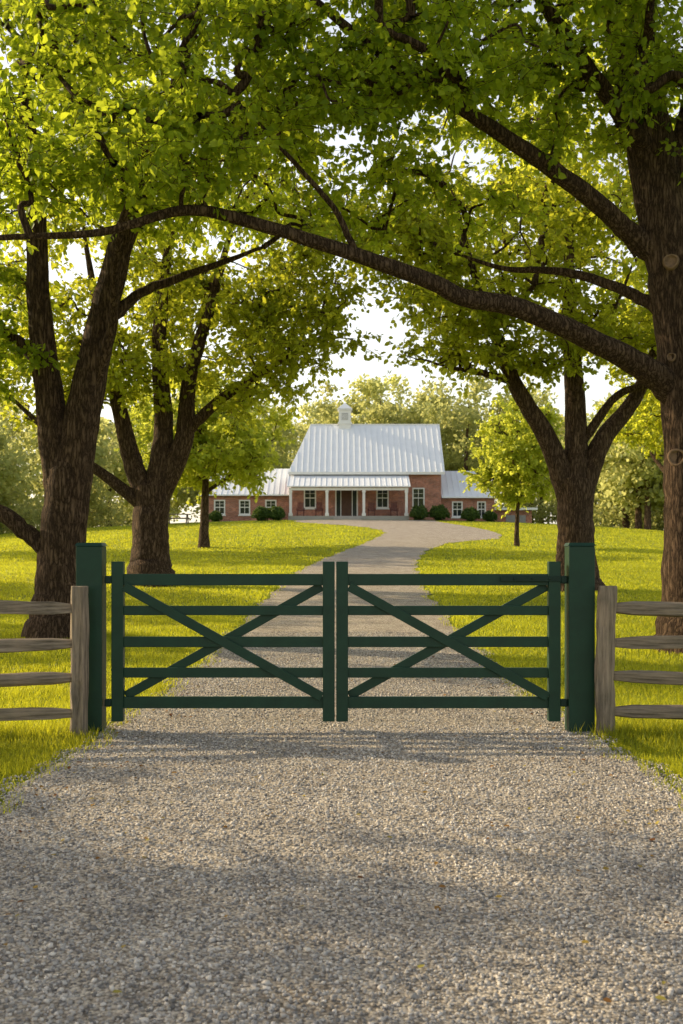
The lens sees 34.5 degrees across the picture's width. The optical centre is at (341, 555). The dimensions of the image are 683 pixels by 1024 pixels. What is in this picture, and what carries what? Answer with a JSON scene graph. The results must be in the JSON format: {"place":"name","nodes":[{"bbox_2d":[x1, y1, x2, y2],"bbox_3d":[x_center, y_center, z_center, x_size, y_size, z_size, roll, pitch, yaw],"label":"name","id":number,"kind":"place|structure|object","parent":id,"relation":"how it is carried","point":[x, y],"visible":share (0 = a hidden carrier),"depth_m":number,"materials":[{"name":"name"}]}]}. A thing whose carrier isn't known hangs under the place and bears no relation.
{"place":"outdoors","nodes":[
{"label":"outdoors","id":0,"kind":"place"},
{"bbox_2d":[0,520,682,1023],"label":"gravel driveway","id":1,"kind":"structure","parent":0,"point":[400,546],"depth_m":5.75,"materials":[{"name":"grey gravel"}]},
{"bbox_2d":[3,656,672,1001],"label":"fallen leaves","id":2,"kind":"object","parent":1,"relation":"on","point":[606,999],"visible":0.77,"depth_m":6.78,"materials":[{"name":"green plant"}]},
{"bbox_2d":[564,543,595,732],"bbox_3d":[2.165,0.750,10.000,0.250,1.740,0.214,0,0,0],"label":"green gate post","id":3,"kind":"object","parent":1,"relation":"on","point":[579,631],"visible":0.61,"depth_m":9.90,"materials":[{"name":"paint"}]},
{"bbox_2d":[336,561,566,721],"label":"farm gate","id":4,"kind":"structure","parent":3,"relation":"attached to","point":[434,641],"depth_m":9.98,"materials":[{"name":"green paint"}]},
{"bbox_2d":[0,520,682,813],"bbox_3d":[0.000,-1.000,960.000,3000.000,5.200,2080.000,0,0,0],"label":"lawn ground","id":5,"kind":"structure","parent":0,"point":[269,594],"depth_m":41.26,"materials":[{"name":"green plant"}]},
{"bbox_2d":[0,586,88,735],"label":"split rail fence","id":6,"kind":"object","parent":5,"relation":"on","point":[77,644],"visible":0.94,"depth_m":9.69,"materials":[{"name":"wood"}]},
{"bbox_2d":[75,543,106,732],"bbox_3d":[-2.275,0.750,10.000,0.250,1.740,0.214,0,0,0],"label":"green gate post","id":7,"kind":"object","parent":5,"relation":"on","point":[91,566],"visible":0.56,"depth_m":9.90,"materials":[{"name":"paint"}]},
{"bbox_2d":[104,561,334,721],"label":"farm gate","id":8,"kind":"structure","parent":7,"relation":"attached to","point":[209,641],"depth_m":9.98,"materials":[{"name":"green paint"}]},
{"bbox_2d":[168,514,191,523],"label":"picnic table","id":9,"kind":"object","parent":5,"relation":"on","point":[186,518],"visible":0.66,"depth_m":82.22,"materials":[{"name":"wood"}]},
{"bbox_2d":[0,0,368,638],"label":"maple tree","id":10,"kind":"object","parent":5,"relation":"on","point":[67,434],"visible":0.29,"depth_m":18.73,"materials":[{"name":"green plant"}]},
{"bbox_2d":[0,88,398,586],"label":"maple tree","id":11,"kind":"object","parent":5,"relation":"on","point":[147,495],"visible":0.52,"depth_m":31.22,"materials":[{"name":"green plant"}]},
{"bbox_2d":[113,366,299,547],"bbox_3d":[-6.647,-5.056,55.346,9.129,9.905,9.964,0,0,0],"label":"shade tree","id":12,"kind":"object","parent":5,"relation":"on","point":[208,457],"visible":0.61,"depth_m":53.68,"materials":[{"name":"green plant"}]},
{"bbox_2d":[209,511,222,521],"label":"boxwood shrub","id":13,"kind":"object","parent":5,"relation":"on","point":[214,516],"visible":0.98,"depth_m":85.97,"materials":[{"name":"green plant"}]},
{"bbox_2d":[209,496,288,521],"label":"wing front","id":14,"kind":"structure","parent":5,"relation":"on","point":[231,508],"depth_m":88.00,"materials":[{"name":"brick"}]},
{"bbox_2d":[214,500,225,515],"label":"window frame","id":15,"kind":"object","parent":14,"relation":"attached to","point":[219,507],"visible":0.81,"depth_m":87.97,"materials":[{"name":"white wood"}]},
{"bbox_2d":[215,501,223,512],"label":"window glass","id":16,"kind":"object","parent":15,"relation":"in","point":[221,505],"visible":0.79,"depth_m":88.13,"materials":[{"name":"black glass"}]},
{"bbox_2d":[238,500,250,515],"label":"window frame","id":17,"kind":"object","parent":14,"relation":"attached to","point":[244,513],"visible":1,"depth_m":87.97,"materials":[{"name":"white wood"}]},
{"bbox_2d":[240,501,248,512],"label":"window glass","id":18,"kind":"object","parent":17,"relation":"in","point":[242,505],"visible":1,"depth_m":88.13,"materials":[{"name":"black glass"}]},
{"bbox_2d":[265,500,276,507],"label":"window frame","id":19,"kind":"object","parent":14,"relation":"attached to","point":[270,500],"visible":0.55,"depth_m":87.97,"materials":[{"name":"white wood"}]},
{"bbox_2d":[267,501,274,506],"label":"window glass","id":20,"kind":"object","parent":19,"relation":"in","point":[270,503],"visible":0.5,"depth_m":88.13,"materials":[{"name":"black glass"}]},
{"bbox_2d":[251,505,269,520],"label":"boxwood shrub","id":21,"kind":"object","parent":5,"relation":"on","point":[259,513],"visible":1,"depth_m":83.64,"materials":[{"name":"green plant"}]},
{"bbox_2d":[268,506,285,520],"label":"boxwood shrub","id":22,"kind":"object","parent":5,"relation":"on","point":[277,513],"visible":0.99,"depth_m":83.59,"materials":[{"name":"green plant"}]},
{"bbox_2d":[0,373,664,533],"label":"distant trees","id":23,"kind":"object","parent":5,"relation":"on","point":[629,492],"visible":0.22,"depth_m":105.00,"materials":[{"name":"green plant"}]},
{"bbox_2d":[0,0,682,654],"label":"maple tree","id":24,"kind":"object","parent":5,"relation":"on","point":[384,76],"visible":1,"depth_m":15.01,"materials":[{"name":"green plant"}]},
{"bbox_2d":[334,517,360,519],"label":"porch steps","id":25,"kind":"structure","parent":5,"relation":"on","point":[347,518],"depth_m":83.80,"materials":[{"name":"concrete"}]},
{"bbox_2d":[288,516,408,519],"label":"porch floor","id":26,"kind":"structure","parent":5,"relation":"on","point":[362,517],"depth_m":84.60,"materials":[{"name":"concrete"}]},
{"bbox_2d":[289,490,292,515],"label":"porch column","id":27,"kind":"structure","parent":26,"relation":"on","point":[290,503],"depth_m":84.61,"materials":[{"name":"white wood"}]},
{"bbox_2d":[296,502,304,515],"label":"porch chair","id":28,"kind":"object","parent":26,"relation":"on","point":[299,507],"visible":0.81,"depth_m":86.17,"materials":[{"name":"paint"}]},
{"bbox_2d":[315,502,323,515],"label":"porch chair","id":29,"kind":"object","parent":26,"relation":"on","point":[320,507],"visible":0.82,"depth_m":86.17,"materials":[{"name":"paint"}]},
{"bbox_2d":[325,490,328,515],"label":"porch column","id":30,"kind":"structure","parent":26,"relation":"on","point":[326,513],"depth_m":84.61,"materials":[{"name":"white wood"}]},
{"bbox_2d":[289,488,407,489],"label":"porch beam","id":31,"kind":"structure","parent":26,"relation":"on","point":[348,488],"depth_m":84.62,"materials":[{"name":"white wood"}]},
{"bbox_2d":[362,490,365,515],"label":"porch column","id":32,"kind":"structure","parent":26,"relation":"on","point":[363,513],"depth_m":84.61,"materials":[{"name":"white wood"}]},
{"bbox_2d":[367,502,375,515],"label":"porch chair","id":33,"kind":"object","parent":26,"relation":"on","point":[371,506],"visible":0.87,"depth_m":86.17,"materials":[{"name":"paint"}]},
{"bbox_2d":[389,502,397,515],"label":"porch chair","id":34,"kind":"object","parent":26,"relation":"on","point":[392,507],"visible":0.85,"depth_m":86.17,"materials":[{"name":"paint"}]},
{"bbox_2d":[404,490,407,515],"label":"porch column","id":35,"kind":"structure","parent":26,"relation":"on","point":[406,503],"depth_m":84.61,"materials":[{"name":"white wood"}]},
{"bbox_2d":[291,475,440,519],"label":"front wall","id":36,"kind":"structure","parent":5,"relation":"on","point":[431,484],"depth_m":87.20,"materials":[{"name":"brick"}]},
{"bbox_2d":[304,490,315,508],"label":"window frame","id":37,"kind":"object","parent":36,"relation":"attached to","point":[304,500],"visible":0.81,"depth_m":87.17,"materials":[{"name":"white wood"}]},
{"bbox_2d":[305,490,314,506],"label":"window glass","id":38,"kind":"object","parent":37,"relation":"in","point":[309,500],"visible":0.57,"depth_m":87.33,"materials":[{"name":"black glass"}]},
{"bbox_2d":[335,490,357,515],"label":"door frame","id":39,"kind":"object","parent":36,"relation":"attached to","point":[340,502],"visible":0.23,"depth_m":87.19,"materials":[{"name":"white wood"}]},
{"bbox_2d":[336,490,356,515],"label":"sidelights","id":40,"kind":"object","parent":39,"relation":"attached to","point":[338,502],"visible":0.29,"depth_m":87.30,"materials":[{"name":"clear glass"}]},
{"bbox_2d":[341,490,351,515],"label":"door","id":41,"kind":"structure","parent":39,"relation":"in","point":[346,502],"depth_m":87.28,"materials":[{"name":"brown paint"}]},
{"bbox_2d":[287,475,410,486],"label":"porch roof","id":42,"kind":"structure","parent":36,"relation":"attached to","point":[340,480],"depth_m":85.47,"materials":[{"name":"metal"}]},
{"bbox_2d":[287,475,407,485],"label":"porch roof seams","id":43,"kind":"object","parent":42,"relation":"attached to","point":[347,480],"visible":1,"depth_m":85.59,"materials":[{"name":"silver metal"}]},
{"bbox_2d":[376,490,388,508],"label":"window frame","id":44,"kind":"object","parent":36,"relation":"attached to","point":[382,493],"visible":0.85,"depth_m":87.17,"materials":[{"name":"white wood"}]},
{"bbox_2d":[378,490,386,506],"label":"window glass","id":45,"kind":"object","parent":44,"relation":"in","point":[380,499],"visible":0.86,"depth_m":87.33,"materials":[{"name":"black glass"}]},
{"bbox_2d":[412,488,424,506],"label":"window frame","id":46,"kind":"object","parent":36,"relation":"attached to","point":[418,493],"visible":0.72,"depth_m":87.17,"materials":[{"name":"white wood"}]},
{"bbox_2d":[414,489,422,505],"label":"window glass","id":47,"kind":"object","parent":46,"relation":"in","point":[416,498],"visible":0.64,"depth_m":87.33,"materials":[{"name":"black glass"}]},
{"bbox_2d":[409,504,428,519],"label":"boxwood shrub","id":48,"kind":"object","parent":5,"relation":"on","point":[419,512],"visible":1,"depth_m":83.78,"materials":[{"name":"green plant"}]},
{"bbox_2d":[429,504,449,520],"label":"boxwood shrub","id":49,"kind":"object","parent":5,"relation":"on","point":[440,512],"visible":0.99,"depth_m":84.01,"materials":[{"name":"green plant"}]},
{"bbox_2d":[441,497,494,520],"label":"wing front","id":50,"kind":"structure","parent":5,"relation":"on","point":[467,502],"depth_m":87.60,"materials":[{"name":"brick"}]},
{"bbox_2d":[451,501,462,517],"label":"window frame","id":51,"kind":"object","parent":50,"relation":"attached to","point":[457,509],"visible":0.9,"depth_m":87.57,"materials":[{"name":"white wood"}]},
{"bbox_2d":[453,503,460,515],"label":"window glass","id":52,"kind":"object","parent":51,"relation":"in","point":[455,507],"visible":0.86,"depth_m":87.73,"materials":[{"name":"grey glass"}]},
{"bbox_2d":[441,471,496,498],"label":"wing roof","id":53,"kind":"structure","parent":50,"relation":"on","point":[446,488],"depth_m":88.39,"materials":[{"name":"metal"}]},
{"bbox_2d":[441,471,488,496],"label":"wing seams","id":54,"kind":"object","parent":53,"relation":"on","point":[458,484],"visible":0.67,"depth_m":88.32,"materials":[{"name":"metal"}]},
{"bbox_2d":[477,501,485,517],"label":"window frame","id":55,"kind":"object","parent":50,"relation":"attached to","point":[481,502],"visible":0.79,"depth_m":87.57,"materials":[{"name":"white wood"}]},
{"bbox_2d":[478,503,483,515],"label":"window glass","id":56,"kind":"object","parent":55,"relation":"in","point":[479,505],"visible":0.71,"depth_m":87.73,"materials":[{"name":"grey glass"}]},
{"bbox_2d":[460,506,480,520],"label":"boxwood shrub","id":57,"kind":"object","parent":5,"relation":"on","point":[470,514],"visible":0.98,"depth_m":84.02,"materials":[{"name":"green plant"}]},
{"bbox_2d":[482,510,497,521],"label":"boxwood shrub","id":58,"kind":"object","parent":5,"relation":"on","point":[489,515],"visible":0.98,"depth_m":85.70,"materials":[{"name":"green plant"}]},
{"bbox_2d":[321,45,673,591],"bbox_3d":[5.525,-6.098,29.668,12.238,14.800,10.624,0,0,0],"label":"maple tree","id":59,"kind":"object","parent":5,"relation":"on","point":[575,465],"visible":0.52,"depth_m":28.86,"materials":[{"name":"green plant"}]},
{"bbox_2d":[458,388,564,546],"bbox_3d":[8.563,-4.398,55.949,5.764,8.441,5.537,0,0,31],"label":"young maple tree","id":60,"kind":"object","parent":5,"relation":"on","point":[513,468],"visible":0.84,"depth_m":55.16,"materials":[{"name":"green plant"}]},
{"bbox_2d":[495,510,531,522],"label":"garage walls","id":61,"kind":"structure","parent":5,"relation":"on","point":[499,513],"depth_m":89.00,"materials":[{"name":"red brick"}]},
{"bbox_2d":[506,515,525,522],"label":"garage door","id":62,"kind":"structure","parent":61,"relation":"attached to","point":[511,518],"depth_m":88.93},
{"bbox_2d":[495,508,537,510],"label":"garage roof","id":63,"kind":"structure","parent":61,"relation":"on","point":[533,509],"depth_m":88.60,"materials":[{"name":"grey metal"}]},
{"bbox_2d":[582,270,663,471],"bbox_3d":[15.775,-6.886,46.747,10.854,14.835,13.801,0,0,-16],"label":"maple tree","id":64,"kind":"object","parent":5,"relation":"on","point":[646,418],"visible":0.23,"depth_m":48.41,"materials":[{"name":"green plant"}]},
{"bbox_2d":[594,586,682,735],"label":"split rail fence","id":65,"kind":"object","parent":5,"relation":"on","point":[606,675],"visible":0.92,"depth_m":9.77,"materials":[{"name":"wood"}]},
{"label":"main walls","id":66,"kind":"object","parent":5,"relation":"on","visible":0},
{"bbox_2d":[198,469,289,496],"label":"wing roof","id":67,"kind":"structure","parent":66,"relation":"on","point":[277,488],"depth_m":88.58,"materials":[{"name":"metal"}]},
{"bbox_2d":[212,468,290,493],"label":"wing seams","id":68,"kind":"object","parent":67,"relation":"on","point":[268,483],"visible":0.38,"depth_m":89.00,"materials":[{"name":"metal"}]},
{"bbox_2d":[288,425,444,471],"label":"roof","id":69,"kind":"structure","parent":66,"relation":"on","point":[348,461],"depth_m":89.22,"materials":[{"name":"metal"}]},
{"bbox_2d":[338,409,351,428],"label":"cupola body","id":70,"kind":"object","parent":69,"relation":"on","point":[344,424],"visible":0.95,"depth_m":91.60,"materials":[{"name":"white wood"}]},
{"bbox_2d":[337,403,351,409],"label":"cupola roof","id":71,"kind":"structure","parent":70,"relation":"on","point":[344,406],"depth_m":91.58,"materials":[{"name":"silver metal"}]},
{"bbox_2d":[288,424,444,474],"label":"fascia","id":72,"kind":"structure","parent":69,"relation":"attached to","point":[366,473],"depth_m":86.77,"materials":[{"name":"white paint"}]},
{"bbox_2d":[296,425,442,471],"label":"roof seams","id":73,"kind":"object","parent":69,"relation":"on","point":[371,449],"visible":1,"depth_m":89.16,"materials":[{"name":"metal"}]},
{"bbox_2d":[0,0,682,527],"label":"sky","id":74,"kind":"structure","parent":0,"point":[377,321],"materials":[{"name":"white"}]}
]}

